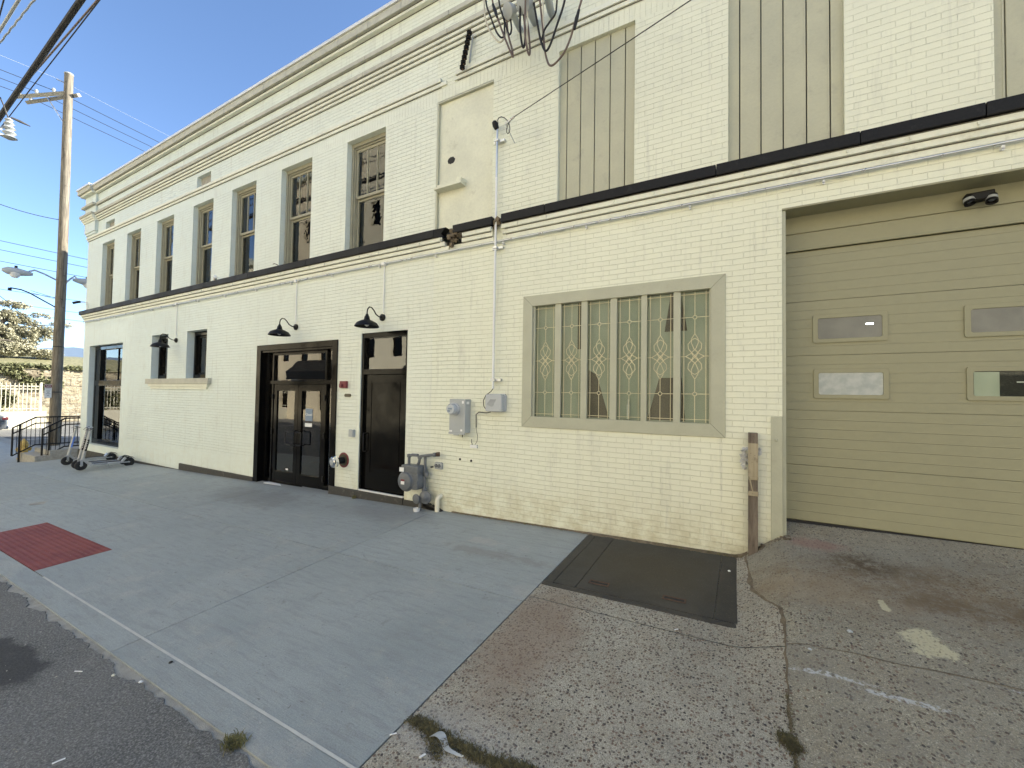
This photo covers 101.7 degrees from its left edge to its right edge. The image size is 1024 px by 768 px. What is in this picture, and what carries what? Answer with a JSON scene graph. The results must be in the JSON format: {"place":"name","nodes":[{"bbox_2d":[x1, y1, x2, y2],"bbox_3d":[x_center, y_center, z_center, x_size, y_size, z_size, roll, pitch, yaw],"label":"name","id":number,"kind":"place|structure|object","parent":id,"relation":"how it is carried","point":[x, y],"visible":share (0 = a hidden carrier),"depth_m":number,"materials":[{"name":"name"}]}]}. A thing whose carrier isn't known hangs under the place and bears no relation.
{"place":"outdoors","nodes":[
{"label":"outdoors","id":0,"kind":"place"},
{"bbox_2d":[0,0,4,15],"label":"overhead cable","id":1,"kind":"object","parent":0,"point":[2,4],"visible":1,"depth_m":6.88,"materials":[{"name":"black rubber"}]},
{"bbox_2d":[0,0,20,33],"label":"overhead cable","id":2,"kind":"object","parent":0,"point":[9,14],"visible":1,"depth_m":7.10,"materials":[{"name":"grey paint"}]},
{"bbox_2d":[0,0,35,43],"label":"overhead cable","id":3,"kind":"object","parent":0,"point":[18,19],"visible":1,"depth_m":7.22,"materials":[{"name":"grey paint"}]},
{"bbox_2d":[0,354,82,369],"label":"grass bank","id":4,"kind":"structure","parent":0,"point":[75,361],"depth_m":29.72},
{"bbox_2d":[0,339,51,358],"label":"bush","id":5,"kind":"object","parent":4,"relation":"on","point":[16,349],"visible":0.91,"depth_m":29.12,"materials":[{"name":"green plant"}]},
{"bbox_2d":[0,300,73,347],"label":"tree","id":6,"kind":"object","parent":4,"relation":"on","point":[12,329],"visible":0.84,"depth_m":30.20,"materials":[{"name":"green plant"}]},
{"bbox_2d":[0,0,85,120],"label":"overhead cable","id":7,"kind":"object","parent":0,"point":[71,13],"visible":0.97,"depth_m":7.87,"materials":[{"name":"black rubber"}]},
{"bbox_2d":[0,97,29,140],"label":"cable insulator","id":8,"kind":"object","parent":7,"relation":"hanging from","point":[9,130],"visible":1,"depth_m":9.04,"materials":[{"name":"white ceramic"}]},
{"bbox_2d":[0,22,70,121],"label":"overhead cable","id":9,"kind":"object","parent":7,"relation":"attached to","point":[25,86],"visible":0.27,"depth_m":8.98,"materials":[{"name":"black rubber"}]},
{"bbox_2d":[1,0,99,126],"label":"overhead cable","id":10,"kind":"object","parent":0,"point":[81,23],"visible":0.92,"depth_m":8.58,"materials":[{"name":"black rubber"}]},
{"bbox_2d":[37,347,83,356],"bbox_3d":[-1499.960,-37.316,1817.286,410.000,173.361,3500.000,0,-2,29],"label":"hills","id":11,"kind":"structure","parent":0,"point":[73,352],"depth_m":1426.28,"materials":[{"name":"blue"}]},
{"bbox_2d":[35,0,98,72],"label":"overhead cable","id":12,"kind":"object","parent":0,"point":[72,28],"visible":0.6,"depth_m":7.86,"materials":[{"name":"black rubber"}]},
{"bbox_2d":[0,582,253,767],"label":"road","id":13,"kind":"structure","parent":0,"point":[48,717],"depth_m":2.61,"materials":[{"name":"grey asphalt"}]},
{"bbox_2d":[0,575,267,767],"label":"gutter","id":14,"kind":"object","parent":13,"relation":"on","point":[122,670],"visible":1,"depth_m":2.97,"materials":[{"name":"concrete"}]},
{"bbox_2d":[0,0,391,347],"label":"sky","id":15,"kind":"structure","parent":0,"point":[164,65],"materials":[{"name":"blue"}]},
{"bbox_2d":[0,436,587,767],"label":"sidewalk","id":16,"kind":"structure","parent":0,"point":[258,577],"depth_m":4.18,"materials":[{"name":"concrete"}]},
{"bbox_2d":[0,415,8,429],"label":"parked car","id":17,"kind":"object","parent":16,"relation":"on","point":[3,422],"visible":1,"depth_m":20.38,"materials":[{"name":"silver metal"}]},
{"bbox_2d":[15,439,31,458],"bbox_3d":[-17.536,2.322,14.958,0.346,0.712,0.346,1,-2,-16],"label":"fire hydrant","id":18,"kind":"object","parent":16,"relation":"on","point":[24,442],"visible":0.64,"depth_m":14.90,"materials":[{"name":"yellow metal"}]},
{"bbox_2d":[29,501,47,504],"bbox_3d":[-8.808,2.224,7.764,0.260,0.004,0.260,0,-2,29],"label":"manhole cover","id":19,"kind":"object","parent":16,"relation":"on","point":[39,503],"visible":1,"depth_m":7.75,"materials":[{"name":"metal"}]},
{"bbox_2d":[1,71,86,445],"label":"utility pole","id":20,"kind":"object","parent":16,"relation":"on","point":[66,95],"visible":0.81,"depth_m":15.67,"materials":[{"name":"brown wood"}]},
{"bbox_2d":[0,296,52,339],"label":"guy wire","id":21,"kind":"object","parent":20,"relation":"attached to","point":[24,316],"visible":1,"depth_m":14.94,"materials":[{"name":"black metal"}]},
{"bbox_2d":[0,204,58,219],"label":"sagging cable","id":22,"kind":"object","parent":20,"relation":"attached to","point":[29,213],"visible":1,"depth_m":14.97,"materials":[{"name":"black rubber"}]},
{"bbox_2d":[44,384,51,397],"bbox_3d":[-16.991,0.259,15.258,0.019,0.490,0.180,0,-2,29],"label":"parking sign","id":23,"kind":"object","parent":20,"relation":"attached to","point":[48,391],"visible":1,"depth_m":15.26,"materials":[{"name":"white plastic"}]},
{"bbox_2d":[31,98,144,151],"bbox_3d":[-7.425,-9.958,35.935,0.021,1.136,45.743,0,-2,30],"label":"power wire","id":24,"kind":"object","parent":20,"relation":"attached to","point":[91,126],"visible":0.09,"depth_m":17.93,"materials":[{"name":"black rubber"}]},
{"bbox_2d":[57,101,150,146],"bbox_3d":[-6.738,-9.953,35.720,0.021,1.136,45.449,0,-2,30],"label":"power wire","id":25,"kind":"object","parent":20,"relation":"attached to","point":[107,125],"visible":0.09,"depth_m":17.77,"materials":[{"name":"black metal"}]},
{"bbox_2d":[73,99,159,142],"bbox_3d":[-6.050,-9.948,35.505,0.021,1.136,45.155,0,-2,30],"label":"power wire","id":26,"kind":"object","parent":20,"relation":"attached to","point":[110,118],"visible":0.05,"depth_m":17.30,"materials":[{"name":"black metal"}]},
{"bbox_2d":[0,522,111,571],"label":"tactile paving","id":27,"kind":"structure","parent":16,"relation":"on","point":[31,547],"depth_m":5.52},
{"bbox_2d":[61,425,116,464],"bbox_3d":[-12.347,1.750,12.214,0.486,1.137,1.201,0,-2,30],"label":"electric scooter","id":28,"kind":"object","parent":16,"relation":"on","point":[69,458],"visible":0.94,"depth_m":11.89,"materials":[{"name":"grey metal"}]},
{"bbox_2d":[71,426,128,468],"bbox_3d":[-11.323,1.722,11.537,0.486,1.137,1.201,0,-2,37],"label":"electric scooter","id":29,"kind":"object","parent":16,"relation":"on","point":[82,448],"visible":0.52,"depth_m":11.24,"materials":[{"name":"black metal"}]},
{"bbox_2d":[74,427,134,469],"bbox_3d":[-10.981,1.713,11.289,0.486,1.137,1.201,0,-2,39],"label":"electric scooter","id":30,"kind":"object","parent":16,"relation":"on","point":[82,463],"visible":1,"depth_m":11.01,"materials":[{"name":"grey metal"}]},
{"bbox_2d":[43,576,355,767],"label":"kerb joint","id":31,"kind":"object","parent":16,"relation":"on","point":[326,751],"visible":1,"depth_m":2.79,"materials":[{"name":"grey concrete"}]},
{"bbox_2d":[216,727,251,756],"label":"weeds","id":32,"kind":"object","parent":16,"relation":"on","point":[235,740],"visible":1,"depth_m":2.35,"materials":[{"name":"green plant"}]},
{"bbox_2d":[398,452,439,511],"bbox_3d":[-1.502,1.568,6.643,0.718,0.996,0.274,0,-2,29],"label":"gas meter","id":33,"kind":"object","parent":16,"relation":"on","point":[412,476],"visible":0.98,"depth_m":6.62,"materials":[{"name":"grey paint"}]},
{"bbox_2d":[5,482,1007,767],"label":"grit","id":34,"kind":"object","parent":16,"relation":"on","point":[387,678],"visible":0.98,"depth_m":3.06,"materials":[{"name":"gravel"}]},
{"bbox_2d":[452,511,746,558],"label":"wall foot dirt","id":35,"kind":"structure","parent":16,"relation":"on","point":[650,542],"depth_m":5.16,"materials":[{"name":"brown soil"}]},
{"bbox_2d":[460,513,566,530],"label":"weeds","id":36,"kind":"object","parent":35,"relation":"on","point":[521,523],"visible":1,"depth_m":5.87,"materials":[{"name":"green plant"}]},
{"bbox_2d":[657,543,742,557],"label":"weeds","id":37,"kind":"object","parent":35,"relation":"on","point":[701,551],"visible":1,"depth_m":4.73,"materials":[{"name":"green plant"}]},
{"bbox_2d":[0,421,784,647],"bbox_3d":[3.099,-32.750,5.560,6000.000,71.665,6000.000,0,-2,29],"label":"ground","id":38,"kind":"structure","parent":0,"point":[5,433],"depth_m":20.78,"materials":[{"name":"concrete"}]},
{"bbox_2d":[0,387,16,410],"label":"hedge","id":39,"kind":"object","parent":38,"relation":"on","point":[7,399],"visible":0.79,"depth_m":23.57,"materials":[{"name":"green plant"}]},
{"bbox_2d":[0,411,45,428],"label":"wall","id":40,"kind":"structure","parent":38,"relation":"on","point":[17,418],"depth_m":23.85,"materials":[{"name":"white paint"}]},
{"bbox_2d":[0,381,42,410],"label":"picket fence","id":41,"kind":"object","parent":40,"relation":"on","point":[40,389],"visible":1,"depth_m":23.87,"materials":[{"name":"white wood"}]},
{"bbox_2d":[0,368,82,421],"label":"stone retaining wall","id":42,"kind":"structure","parent":38,"relation":"on","point":[71,394],"depth_m":28.41,"materials":[{"name":"stone"}]},
{"bbox_2d":[0,361,82,390],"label":"wall ivy","id":43,"kind":"object","parent":42,"relation":"attached to","point":[12,366],"depth_m":27.48,"materials":[{"name":"green plant"}]},
{"bbox_2d":[20,444,78,461],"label":"concrete steps","id":44,"kind":"structure","parent":38,"relation":"on","point":[53,454],"depth_m":14.07,"materials":[{"name":"beige concrete"}]},
{"bbox_2d":[10,415,80,461],"bbox_3d":[-16.022,1.977,15.620,0.059,1.600,3.593,0,-2,29],"label":"stair railing","id":45,"kind":"object","parent":44,"relation":"on","point":[20,439],"visible":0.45,"depth_m":14.38,"materials":[{"name":"black metal"}]},
{"bbox_2d":[40,417,80,455],"bbox_3d":[-14.788,1.917,15.164,0.059,1.467,3.193,0,-2,29],"label":"stair railing","id":46,"kind":"object","parent":44,"relation":"on","point":[49,432],"visible":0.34,"depth_m":14.05,"materials":[{"name":"black metal"}]},
{"bbox_2d":[76,0,1023,553],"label":"brick building","id":47,"kind":"structure","parent":38,"relation":"on","point":[848,350],"depth_m":5.47,"materials":[{"name":"brick"}]},
{"bbox_2d":[72,301,87,308],"bbox_3d":[-14.642,-2.659,14.120,0.396,0.332,0.088,2,-2,-21],"label":"security camera","id":48,"kind":"object","parent":47,"relation":"on","point":[75,302],"visible":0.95,"depth_m":14.09,"materials":[{"name":"white plastic"}]},
{"bbox_2d":[91,344,122,446],"bbox_3d":[-13.010,0.359,13.557,2.670,3.260,0.170,0,-2,29],"label":"shop window","id":49,"kind":"structure","parent":47,"relation":"in","point":[108,358],"depth_m":13.73,"materials":[{"name":"black glass"}]},
{"bbox_2d":[105,242,114,304],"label":"window","id":50,"kind":"structure","parent":47,"relation":"in","point":[110,247],"depth_m":13.87,"materials":[{"name":"beige paint"}]},
{"bbox_2d":[129,231,140,299],"bbox_3d":[-11.367,-3.460,12.788,0.970,2.358,0.220,0,-2,29],"label":"window","id":51,"kind":"structure","parent":47,"relation":"in","point":[136,238],"depth_m":12.92,"materials":[{"name":"beige paint"}]},
{"bbox_2d":[158,335,167,378],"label":"small window","id":52,"kind":"structure","parent":47,"relation":"in","point":[162,365],"depth_m":11.91,"materials":[{"name":"black glass"}]},
{"bbox_2d":[150,333,177,347],"bbox_3d":[-9.044,-1.134,10.824,0.406,0.355,0.552,-1,-3,53],"label":"wall lamp","id":53,"kind":"object","parent":47,"relation":"attached to","point":[160,344],"visible":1,"depth_m":10.76,"materials":[{"name":"black metal"}]},
{"bbox_2d":[159,218,173,292],"bbox_3d":[-9.589,-3.460,11.797,1.000,2.358,0.220,0,-2,29],"label":"window","id":54,"kind":"structure","parent":47,"relation":"in","point":[167,226],"depth_m":11.93,"materials":[{"name":"beige glass"}]},
{"bbox_2d":[193,331,206,377],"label":"small window","id":55,"kind":"structure","parent":47,"relation":"in","point":[200,344],"depth_m":10.92,"materials":[{"name":"black glass"}]},
{"bbox_2d":[196,202,213,283],"bbox_3d":[-7.790,-3.460,10.794,1.000,2.358,0.220,0,-2,29],"label":"window","id":56,"kind":"structure","parent":47,"relation":"in","point":[205,213],"depth_m":10.91,"materials":[{"name":"beige glass"}]},
{"bbox_2d":[234,185,255,275],"bbox_3d":[-6.170,-3.460,9.891,1.010,2.358,0.220,0,-2,29],"label":"window","id":57,"kind":"structure","parent":47,"relation":"in","point":[246,198],"depth_m":10.00,"materials":[{"name":"beige paint"}]},
{"bbox_2d":[268,318,297,336],"bbox_3d":[-4.563,-1.144,8.327,0.406,0.355,0.552,-1,-3,53],"label":"wall lamp","id":58,"kind":"object","parent":47,"relation":"attached to","point":[279,331],"visible":1,"depth_m":8.27,"materials":[{"name":"black metal"}]},
{"bbox_2d":[284,162,311,263],"bbox_3d":[-4.445,-3.460,8.929,1.040,2.358,0.220,0,-2,29],"label":"window","id":59,"kind":"structure","parent":47,"relation":"in","point":[299,180],"depth_m":9.01,"materials":[{"name":"beige glass"}]},
{"bbox_2d":[329,452,348,467],"bbox_3d":[-3.201,1.412,7.658,0.288,0.280,0.254,0,-2,29],"label":"fire connection","id":60,"kind":"object","parent":47,"relation":"attached to","point":[342,460],"visible":1,"depth_m":7.67,"materials":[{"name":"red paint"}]},
{"bbox_2d":[339,381,347,387],"bbox_3d":[-3.158,0.011,7.788,0.180,0.130,0.075,0,-2,29],"label":"fire alarm","id":61,"kind":"object","parent":47,"relation":"attached to","point":[343,384],"visible":1,"depth_m":7.77,"materials":[{"name":"red paint"}]},
{"bbox_2d":[348,429,354,436],"bbox_3d":[-2.946,0.903,7.648,0.125,0.135,0.055,0,-2,29],"label":"key box","id":62,"kind":"object","parent":47,"relation":"attached to","point":[351,433],"visible":1,"depth_m":7.62,"materials":[{"name":"grey paint"}]},
{"bbox_2d":[349,132,385,248],"bbox_3d":[-2.628,-3.460,7.917,1.020,2.358,0.220,0,-2,29],"label":"window","id":63,"kind":"structure","parent":47,"relation":"in","point":[368,156],"depth_m":7.96,"materials":[{"name":"beige paint"}]},
{"bbox_2d":[354,306,384,328],"bbox_3d":[-2.405,-1.149,7.124,0.406,0.355,0.552,-1,-3,53],"label":"wall lamp","id":64,"kind":"object","parent":47,"relation":"attached to","point":[366,322],"visible":1,"depth_m":7.07,"materials":[{"name":"black metal"}]},
{"bbox_2d":[430,462,442,470],"bbox_3d":[-1.193,1.366,6.654,0.225,0.231,0.071,0,-2,18],"label":"wall outlet","id":65,"kind":"object","parent":47,"relation":"attached to","point":[438,465],"depth_m":6.63,"materials":[{"name":"grey paint"}]},
{"bbox_2d":[435,493,442,511],"bbox_3d":[-1.161,1.912,6.592,0.133,0.355,0.084,2,-2,-34],"label":"drain pipe","id":66,"kind":"object","parent":47,"relation":"attached to","point":[437,501],"visible":0.91,"depth_m":6.55,"materials":[{"name":"beige plastic"}]},
{"bbox_2d":[446,399,470,435],"bbox_3d":[-0.831,0.507,6.361,0.305,0.550,0.270,0,-2,29],"label":"electric meter","id":67,"kind":"object","parent":47,"relation":"attached to","point":[459,411],"visible":1,"depth_m":6.33,"materials":[{"name":"grey paint"}]},
{"bbox_2d":[460,29,472,70],"bbox_3d":[-0.712,-5.266,6.570,0.210,0.655,0.143,0,-2,29],"label":"insulator rack","id":68,"kind":"object","parent":47,"relation":"attached to","point":[466,49],"visible":1,"depth_m":6.53,"materials":[{"name":"black metal"}]},
{"bbox_2d":[470,439,477,448],"bbox_3d":[-0.579,0.908,6.340,0.125,0.135,0.035,0,-2,29],"label":"wire box","id":69,"kind":"object","parent":47,"relation":"attached to","point":[473,446],"visible":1,"depth_m":6.32,"materials":[{"name":"white plastic"}]},
{"bbox_2d":[475,389,506,443],"bbox_3d":[-0.349,0.493,6.169,0.537,0.855,0.135,0,-2,29],"label":"cable box","id":70,"kind":"object","parent":47,"relation":"attached to","point":[495,402],"visible":1,"depth_m":6.08,"materials":[{"name":"grey plastic"}]},
{"bbox_2d":[490,116,509,388],"bbox_3d":[-0.131,-1.939,6.043,0.203,4.013,0.569,2,-2,-33],"label":"mast conduit","id":71,"kind":"object","parent":47,"relation":"attached to","point":[497,142],"visible":1,"depth_m":6.18,"materials":[{"name":"metal"}]},
{"bbox_2d":[483,0,582,66],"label":"weatherhead cluster","id":72,"kind":"object","parent":47,"relation":"attached to","point":[525,9],"visible":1,"depth_m":5.61,"materials":[{"name":"grey paint"}]},
{"bbox_2d":[83,137,1023,331],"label":"long conduit","id":73,"kind":"object","parent":47,"relation":"attached to","point":[842,174],"visible":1,"depth_m":5.11,"materials":[{"name":"metal"}]},
{"bbox_2d":[505,0,690,143],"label":"service cable","id":74,"kind":"object","parent":47,"relation":"attached to","point":[510,120],"visible":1,"depth_m":4.97,"materials":[{"name":"metal"}]},
{"bbox_2d":[522,274,725,437],"bbox_3d":[1.314,-0.324,5.402,2.595,1.865,0.130,0,-2,29],"label":"leaded window","id":75,"kind":"structure","parent":47,"relation":"in","point":[649,357],"depth_m":5.32,"materials":[{"name":"beige glass"}]},
{"bbox_2d":[786,224,1023,549],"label":"garage door","id":76,"kind":"structure","parent":47,"relation":"in","point":[905,357],"depth_m":4.19,"materials":[{"name":"paint"}]},
{"bbox_2d":[963,189,998,206],"bbox_3d":[4.408,-1.750,3.927,0.232,0.151,0.136,0,-2,29],"label":"floodlight","id":77,"kind":"object","parent":47,"relation":"attached to","point":[990,197],"visible":1,"depth_m":3.90,"materials":[{"name":"black metal"}]},
{"bbox_2d":[748,432,757,555],"bbox_3d":[2.602,1.249,4.497,0.098,1.440,0.110,0,-2,29],"label":"wooden post","id":78,"kind":"object","parent":38,"relation":"on","point":[752,493],"visible":0.9,"depth_m":4.46,"materials":[{"name":"brown wood"}]},
{"bbox_2d":[739,447,747,469],"bbox_3d":[2.533,0.811,4.544,0.090,0.257,0.086,1,-2,5],"label":"torn rag","id":79,"kind":"object","parent":78,"relation":"hanging from","point":[744,458],"visible":0.98,"depth_m":4.54,"materials":[{"name":"white fabric"}]},
{"bbox_3d":[-37.978,-8.740,1.393,13.600,22.550,13.100,0,-2,29],"label":"street building","id":80,"kind":"object","parent":38,"relation":"on","visible":0},
{"bbox_2d":[1,261,85,277],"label":"communication wire","id":81,"kind":"object","parent":80,"relation":"attached to","point":[39,268],"visible":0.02,"depth_m":19.23,"materials":[{"name":"black rubber"}]},
{"bbox_2d":[0,240,87,259],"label":"communication wire","id":82,"kind":"object","parent":80,"relation":"attached to","point":[41,249],"visible":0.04,"depth_m":19.26,"materials":[{"name":"black rubber"}]},
{"bbox_2d":[3,250,86,267],"bbox_3d":[-17.396,-5.956,26.299,0.023,0.979,62.130,0,-2,33],"label":"communication wire","id":83,"kind":"object","parent":80,"relation":"attached to","point":[42,258],"visible":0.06,"depth_m":19.27,"materials":[{"name":"black rubber"}]},
{"bbox_2d":[361,596,794,767],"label":"pebble slab","id":84,"kind":"structure","parent":0,"point":[526,667],"depth_m":2.59,"materials":[{"name":"concrete"}]},
{"bbox_2d":[420,719,446,763],"bbox_3d":[-0.446,2.000,2.333,0.131,0.021,0.297,2,-2,-27],"label":"moss","id":85,"kind":"object","parent":84,"relation":"on","point":[437,747],"visible":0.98,"depth_m":2.29,"materials":[{"name":"green plant"}]},
{"bbox_2d":[430,731,463,756],"bbox_3d":[-0.358,1.988,2.298,0.238,0.023,0.066,0,-2,41],"label":"plastic strip","id":86,"kind":"object","parent":84,"relation":"on","point":[439,735],"visible":1,"depth_m":2.32,"materials":[{"name":"white plastic"}]},
{"bbox_2d":[404,712,538,767],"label":"moss","id":87,"kind":"object","parent":84,"relation":"on","point":[481,758],"visible":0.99,"depth_m":2.27,"materials":[{"name":"green plant"}]},
{"bbox_2d":[774,724,807,757],"bbox_3d":[1.492,1.934,2.242,0.170,0.039,0.181,-1,-2,44],"label":"moss","id":88,"kind":"object","parent":84,"relation":"on","point":[784,738],"visible":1,"depth_m":2.24,"materials":[{"name":"green plant"}]},
{"bbox_2d":[783,692,799,767],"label":"moss","id":89,"kind":"object","parent":84,"relation":"on","point":[798,765],"visible":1,"depth_m":2.33,"materials":[{"name":"green plant"}]},
{"bbox_2d":[530,542,784,646],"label":"pebble slab by wall","id":90,"kind":"structure","parent":0,"point":[759,624],"depth_m":3.44,"materials":[{"name":"concrete"}]},
{"bbox_2d":[542,534,737,627],"bbox_3d":[1.421,1.947,4.336,1.760,0.133,1.480,0,-2,29],"label":"cellar hatch","id":91,"kind":"object","parent":90,"relation":"in","point":[678,582],"visible":0.91,"depth_m":4.16,"materials":[{"name":"metal"}]},
{"bbox_2d":[747,522,1023,767],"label":"driveway","id":92,"kind":"structure","parent":0,"point":[954,607],"depth_m":2.81,"materials":[{"name":"concrete"}]},
{"bbox_2d":[744,555,797,767],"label":"crack dirt","id":93,"kind":"structure","parent":92,"relation":"on","point":[753,590],"depth_m":3.15,"materials":[{"name":"brown soil"}]},
{"bbox_2d":[758,535,791,549],"bbox_3d":[2.773,1.678,4.402,0.298,0.176,0.104,0,-2,29],"label":"pier rubble","id":94,"kind":"object","parent":92,"relation":"on","point":[763,545],"visible":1,"depth_m":4.38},
{"bbox_2d":[790,643,1023,689],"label":"thin crack","id":95,"kind":"object","parent":92,"relation":"on","point":[910,666],"visible":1,"depth_m":2.63,"materials":[{"name":"grey concrete"}]}
]}

